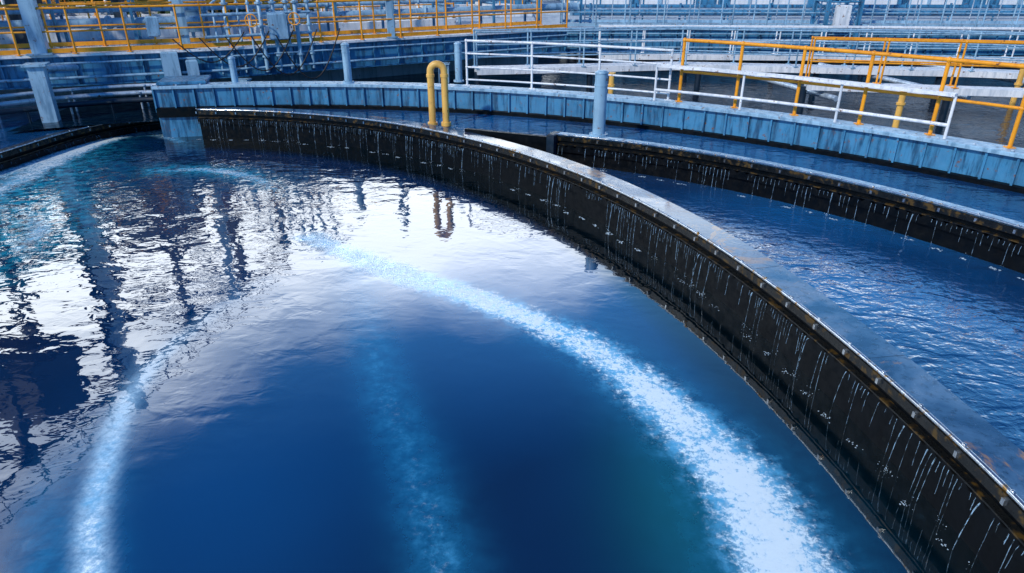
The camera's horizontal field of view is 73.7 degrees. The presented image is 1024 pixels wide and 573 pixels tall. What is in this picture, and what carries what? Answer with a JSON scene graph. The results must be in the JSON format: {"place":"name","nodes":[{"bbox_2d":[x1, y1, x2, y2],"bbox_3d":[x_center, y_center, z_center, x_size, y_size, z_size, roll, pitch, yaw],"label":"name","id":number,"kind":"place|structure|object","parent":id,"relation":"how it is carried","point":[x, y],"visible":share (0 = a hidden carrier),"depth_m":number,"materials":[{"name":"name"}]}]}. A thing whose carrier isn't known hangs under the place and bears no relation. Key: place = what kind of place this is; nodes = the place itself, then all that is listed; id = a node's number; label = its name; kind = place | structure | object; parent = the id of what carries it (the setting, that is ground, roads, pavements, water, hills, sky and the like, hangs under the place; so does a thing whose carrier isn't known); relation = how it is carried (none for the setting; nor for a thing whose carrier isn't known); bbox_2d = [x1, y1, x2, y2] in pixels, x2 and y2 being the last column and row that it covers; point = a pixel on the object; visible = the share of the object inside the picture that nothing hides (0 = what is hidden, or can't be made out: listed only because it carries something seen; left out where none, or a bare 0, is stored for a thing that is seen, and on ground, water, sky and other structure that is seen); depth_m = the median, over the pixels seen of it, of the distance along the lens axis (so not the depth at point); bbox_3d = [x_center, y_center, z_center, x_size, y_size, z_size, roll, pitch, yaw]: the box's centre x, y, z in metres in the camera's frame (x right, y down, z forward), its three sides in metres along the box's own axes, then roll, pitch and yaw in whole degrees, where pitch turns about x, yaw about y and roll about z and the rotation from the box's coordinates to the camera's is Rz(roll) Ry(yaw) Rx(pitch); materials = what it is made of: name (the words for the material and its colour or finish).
{"place":"outdoors","nodes":[
{"label":"outdoors","id":0,"kind":"place"},
{"bbox_2d":[0,113,79,148],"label":"side channel water","id":1,"kind":"structure","parent":0,"point":[9,123],"depth_m":16.24,"materials":[{"name":"blue liquid"}]},
{"bbox_2d":[20,62,78,122],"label":"bridge support column","id":2,"kind":"structure","parent":1,"relation":"in","point":[42,88],"depth_m":16.47,"materials":[{"name":"grey concrete"}]},
{"bbox_2d":[0,0,537,112],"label":"concrete platform","id":3,"kind":"structure","parent":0,"point":[372,72],"depth_m":22.84,"materials":[{"name":"grey concrete"}]},
{"bbox_2d":[0,0,52,19],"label":"settling basin","id":4,"kind":"object","parent":3,"relation":"on","point":[4,16],"visible":0.07,"depth_m":25.94,"materials":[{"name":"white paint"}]},
{"bbox_2d":[0,0,236,43],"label":"settling basin","id":5,"kind":"object","parent":3,"relation":"on","point":[89,36],"visible":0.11,"depth_m":22.09,"materials":[{"name":"blue paint"}]},
{"bbox_2d":[4,0,251,48],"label":"steel pipe rack","id":6,"kind":"object","parent":3,"relation":"on","point":[21,38],"depth_m":19.79,"materials":[{"name":"metal"}]},
{"bbox_2d":[0,0,330,14],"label":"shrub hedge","id":7,"kind":"object","parent":3,"relation":"on","point":[163,12],"visible":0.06,"depth_m":30.68,"materials":[{"name":"plant"}]},
{"bbox_2d":[49,0,290,18],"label":"settling basin","id":8,"kind":"object","parent":3,"relation":"on","point":[85,15],"visible":0.14,"depth_m":27.67,"materials":[{"name":"white paint"}]},
{"bbox_2d":[168,0,226,40],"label":"dosing vessel","id":9,"kind":"object","parent":3,"relation":"on","point":[192,13],"visible":0.26,"depth_m":21.32,"materials":[{"name":"blue metal"}]},
{"bbox_2d":[0,0,567,89],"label":"steel footbridge","id":10,"kind":"object","parent":3,"relation":"on","point":[105,63],"visible":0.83,"depth_m":19.55,"materials":[{"name":"yellow paint"}]},
{"bbox_2d":[17,0,397,55],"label":"bridge gantry","id":11,"kind":"object","parent":10,"relation":"on","point":[34,28],"visible":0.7,"depth_m":17.26,"materials":[{"name":"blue metal"}]},
{"bbox_2d":[144,0,339,78],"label":"valve station","id":12,"kind":"object","parent":10,"relation":"attached to","point":[278,27],"visible":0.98,"depth_m":19.01,"materials":[{"name":"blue metal"}]},
{"bbox_2d":[0,0,582,47],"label":"overhead pipe run","id":13,"kind":"object","parent":3,"relation":"on","point":[572,7],"visible":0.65,"depth_m":21.74,"materials":[{"name":"blue metal"}]},
{"bbox_2d":[246,0,455,32],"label":"settling basin","id":14,"kind":"object","parent":3,"relation":"on","point":[355,25],"visible":0.23,"depth_m":24.51,"materials":[{"name":"white paint"}]},
{"bbox_2d":[320,0,532,17],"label":"settling basin","id":15,"kind":"object","parent":3,"relation":"on","point":[405,7],"visible":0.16,"depth_m":31.57,"materials":[{"name":"white paint"}]},
{"bbox_2d":[422,3,461,24],"bbox_3d":[-2.832,-11.014,26.557,1.021,1.624,1.403,-39,45,-52],"label":"dosing vessel","id":16,"kind":"object","parent":3,"relation":"on","point":[459,18],"visible":0.06,"depth_m":26.50,"materials":[{"name":"blue metal"}]},
{"bbox_3d":[-2.728,-17.423,37.637,6.685,3.600,0.140,0,26,0],"label":"trim","id":17,"kind":"object","parent":3,"relation":"on","visible":0},
{"bbox_2d":[406,0,529,4],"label":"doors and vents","id":18,"kind":"structure","parent":17,"relation":"attached to","point":[517,2],"depth_m":38.30,"materials":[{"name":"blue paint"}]},
{"bbox_2d":[0,129,989,572],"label":"clarifier water","id":19,"kind":"structure","parent":0,"point":[240,355],"depth_m":6.97,"materials":[{"name":"blue liquid"}]},
{"bbox_2d":[0,121,161,170],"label":"side overflow weir","id":20,"kind":"object","parent":19,"relation":"in","point":[20,153],"visible":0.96,"depth_m":15.91,"materials":[{"name":"metal"}]},
{"bbox_2d":[195,107,1023,572],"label":"overflow weir","id":21,"kind":"object","parent":19,"relation":"in","point":[957,463],"visible":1,"depth_m":7.50,"materials":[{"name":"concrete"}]},
{"bbox_2d":[426,60,450,126],"bbox_3d":[-1.620,-4.227,14.962,0.520,1.395,0.214,0,26,0],"label":"yellow vent pipe","id":22,"kind":"object","parent":21,"relation":"on","point":[430,76],"visible":0.95,"depth_m":14.90,"materials":[{"name":"metal"}]},
{"bbox_2d":[465,128,545,151],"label":"link wall","id":23,"kind":"structure","parent":21,"relation":"attached to","point":[537,142],"depth_m":14.08,"materials":[{"name":"black concrete"}]},
{"bbox_2d":[8,56,1023,147],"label":"basin water","id":24,"kind":"structure","parent":0,"point":[989,124],"depth_m":19.59,"materials":[{"name":"blue liquid"}]},
{"bbox_2d":[0,90,151,113],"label":"ring pipe","id":25,"kind":"object","parent":24,"relation":"in","point":[76,96],"visible":0.34,"depth_m":17.57,"materials":[{"name":"metal"}]},
{"bbox_2d":[0,97,153,122],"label":"ring pipe","id":26,"kind":"object","parent":24,"relation":"in","point":[28,109],"visible":0.48,"depth_m":17.28,"materials":[{"name":"metal"}]},
{"bbox_2d":[0,83,155,122],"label":"ring pipe","id":27,"kind":"object","parent":24,"relation":"in","point":[71,90],"visible":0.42,"depth_m":17.82,"materials":[{"name":"metal"}]},
{"bbox_2d":[156,75,211,85],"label":"steel pier","id":28,"kind":"structure","parent":24,"relation":"in","point":[184,80],"depth_m":16.69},
{"bbox_2d":[151,87,1023,185],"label":"tank wall","id":29,"kind":"structure","parent":24,"relation":"in","point":[989,166],"depth_m":15.02,"materials":[{"name":"blue paint"}]},
{"bbox_2d":[151,81,1023,158],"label":"coping","id":30,"kind":"object","parent":29,"relation":"on","point":[988,147],"visible":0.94,"depth_m":14.47,"materials":[{"name":"grey concrete"}]},
{"bbox_2d":[227,56,238,82],"bbox_3d":[-6.900,-5.351,16.897,0.240,0.650,0.240,0,26,0],"label":"grey bollard pipe","id":31,"kind":"object","parent":30,"relation":"on","point":[232,68],"visible":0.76,"depth_m":16.83,"materials":[{"name":"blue metal"}]},
{"bbox_2d":[340,43,353,83],"bbox_3d":[-4.050,-5.477,16.725,0.285,0.935,0.285,0,26,0],"label":"grey bollard pipe","id":32,"kind":"object","parent":30,"relation":"on","point":[345,51],"visible":1,"depth_m":16.66,"materials":[{"name":"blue metal"}]},
{"bbox_2d":[454,42,463,81],"bbox_3d":[-1.350,-5.638,17.147,0.270,0.950,0.270,0,26,0],"label":"grey bollard pipe","id":33,"kind":"object","parent":30,"relation":"on","point":[458,60],"visible":1,"depth_m":17.08,"materials":[{"name":"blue metal"}]},
{"bbox_2d":[464,39,673,100],"bbox_3d":[1.178,-4.962,15.495,5.030,1.069,0.326,11,28,21],"label":"white guard rail","id":34,"kind":"object","parent":30,"relation":"on","point":[600,46],"visible":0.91,"depth_m":15.51,"materials":[{"name":"metal"}]},
{"bbox_2d":[151,82,1014,151],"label":"bolts","id":35,"kind":"object","parent":30,"relation":"on","point":[627,98],"visible":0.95,"depth_m":14.73,"materials":[{"name":"metal"}]},
{"bbox_2d":[653,64,957,138],"bbox_3d":[5.280,-3.641,13.096,5.576,0.750,0.366,20,32,35],"label":"guard rail","id":36,"kind":"object","parent":30,"relation":"on","point":[888,87],"visible":1,"depth_m":12.75,"materials":[{"name":"metal"}]},
{"bbox_2d":[675,38,1023,148],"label":"yellow guard rail","id":37,"kind":"object","parent":30,"relation":"on","point":[874,53],"visible":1,"depth_m":12.32,"materials":[{"name":"metal"}]},
{"bbox_2d":[156,104,1023,193],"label":"tide band","id":38,"kind":"object","parent":29,"relation":"attached to","point":[167,112],"visible":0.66,"depth_m":14.83,"materials":[{"name":"black concrete"}]},
{"bbox_2d":[608,72,615,93],"bbox_3d":[2.600,-4.862,18.074,0.200,1.550,0.195,0,26,0],"label":"standpipe","id":39,"kind":"object","parent":24,"relation":"in","point":[611,84],"visible":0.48,"depth_m":17.80,"materials":[{"name":"metal"}]},
{"bbox_2d":[472,26,1023,95],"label":"basin walkway","id":40,"kind":"structure","parent":24,"relation":"in","point":[901,70],"depth_m":19.96,"materials":[{"name":"white paint"}]},
{"bbox_2d":[741,61,1023,100],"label":"scum pipe","id":41,"kind":"object","parent":40,"relation":"attached to","point":[824,95],"visible":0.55,"depth_m":18.85,"materials":[{"name":"metal"}]},
{"bbox_2d":[560,0,1023,62],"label":"girder walkway","id":42,"kind":"structure","parent":24,"relation":"in","point":[720,34],"depth_m":25.93,"materials":[{"name":"blue paint"}]},
{"bbox_2d":[810,0,864,52],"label":"lattice tower","id":43,"kind":"structure","parent":42,"relation":"on","point":[842,14],"depth_m":25.07,"materials":[{"name":"metal"}]},
{"bbox_2d":[596,25,1023,73],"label":"basin walkway","id":44,"kind":"structure","parent":24,"relation":"in","point":[774,58],"depth_m":23.21,"materials":[{"name":"white paint"}]},
{"bbox_2d":[892,91,906,127],"bbox_3d":[8.900,-3.781,15.819,0.200,1.550,0.195,0,26,0],"label":"standpipe","id":45,"kind":"object","parent":24,"relation":"in","point":[900,103],"visible":0.48,"depth_m":15.63,"materials":[{"name":"metal"}]},
{"bbox_2d":[796,36,1023,120],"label":"yellow basin walkway","id":46,"kind":"structure","parent":24,"relation":"in","point":[986,91],"depth_m":16.56,"materials":[{"name":"white paint"}]},
{"bbox_2d":[1009,63,1023,105],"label":"standpipe","id":47,"kind":"object","parent":24,"relation":"in","point":[1018,83],"visible":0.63,"depth_m":18.00,"materials":[{"name":"metal"}]},
{"bbox_2d":[302,109,1023,222],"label":"channel water","id":48,"kind":"structure","parent":0,"point":[1000,202],"depth_m":12.97,"materials":[{"name":"blue liquid"}]},
{"bbox_2d":[530,0,1023,55],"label":"concrete yard","id":49,"kind":"structure","parent":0,"point":[550,18],"depth_m":32.03,"materials":[{"name":"grey concrete"}]},
{"bbox_2d":[563,0,1023,15],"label":"walls","id":50,"kind":"structure","parent":49,"relation":"on","point":[959,2],"depth_m":33.33,"materials":[{"name":"grey concrete"}]},
{"bbox_2d":[570,0,1021,15],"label":"trim","id":51,"kind":"structure","parent":50,"relation":"attached to","point":[928,3],"depth_m":33.25,"materials":[{"name":"blue metal"}]},
{"bbox_2d":[573,0,1023,15],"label":"doors and vents","id":52,"kind":"structure","parent":51,"relation":"attached to","point":[976,2],"depth_m":33.23,"materials":[{"name":"grey metal"}]},
{"bbox_2d":[582,0,1023,24],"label":"yard pipework","id":53,"kind":"object","parent":49,"relation":"on","point":[748,6],"visible":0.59,"depth_m":29.14,"materials":[{"name":"blue paint"}]},
{"bbox_2d":[591,167,1023,451],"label":"channel water","id":54,"kind":"structure","parent":0,"point":[952,321],"depth_m":8.71,"materials":[{"name":"blue liquid"}]},
{"bbox_2d":[550,131,1023,279],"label":"overflow weir","id":55,"kind":"object","parent":54,"relation":"in","point":[991,238],"visible":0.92,"depth_m":11.12,"materials":[{"name":"black metal"}]},
{"bbox_2d":[546,131,559,154],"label":"weir end block","id":56,"kind":"structure","parent":55,"relation":"attached to","point":[551,141],"depth_m":13.66,"materials":[{"name":"concrete"}]},
{"bbox_2d":[589,70,608,136],"bbox_3d":[1.720,-3.573,13.313,0.375,1.240,0.375,0,26,0],"label":"grey bollard pipe","id":57,"kind":"object","parent":55,"relation":"on","point":[600,99],"visible":1,"depth_m":13.22,"materials":[{"name":"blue metal"}]}
]}

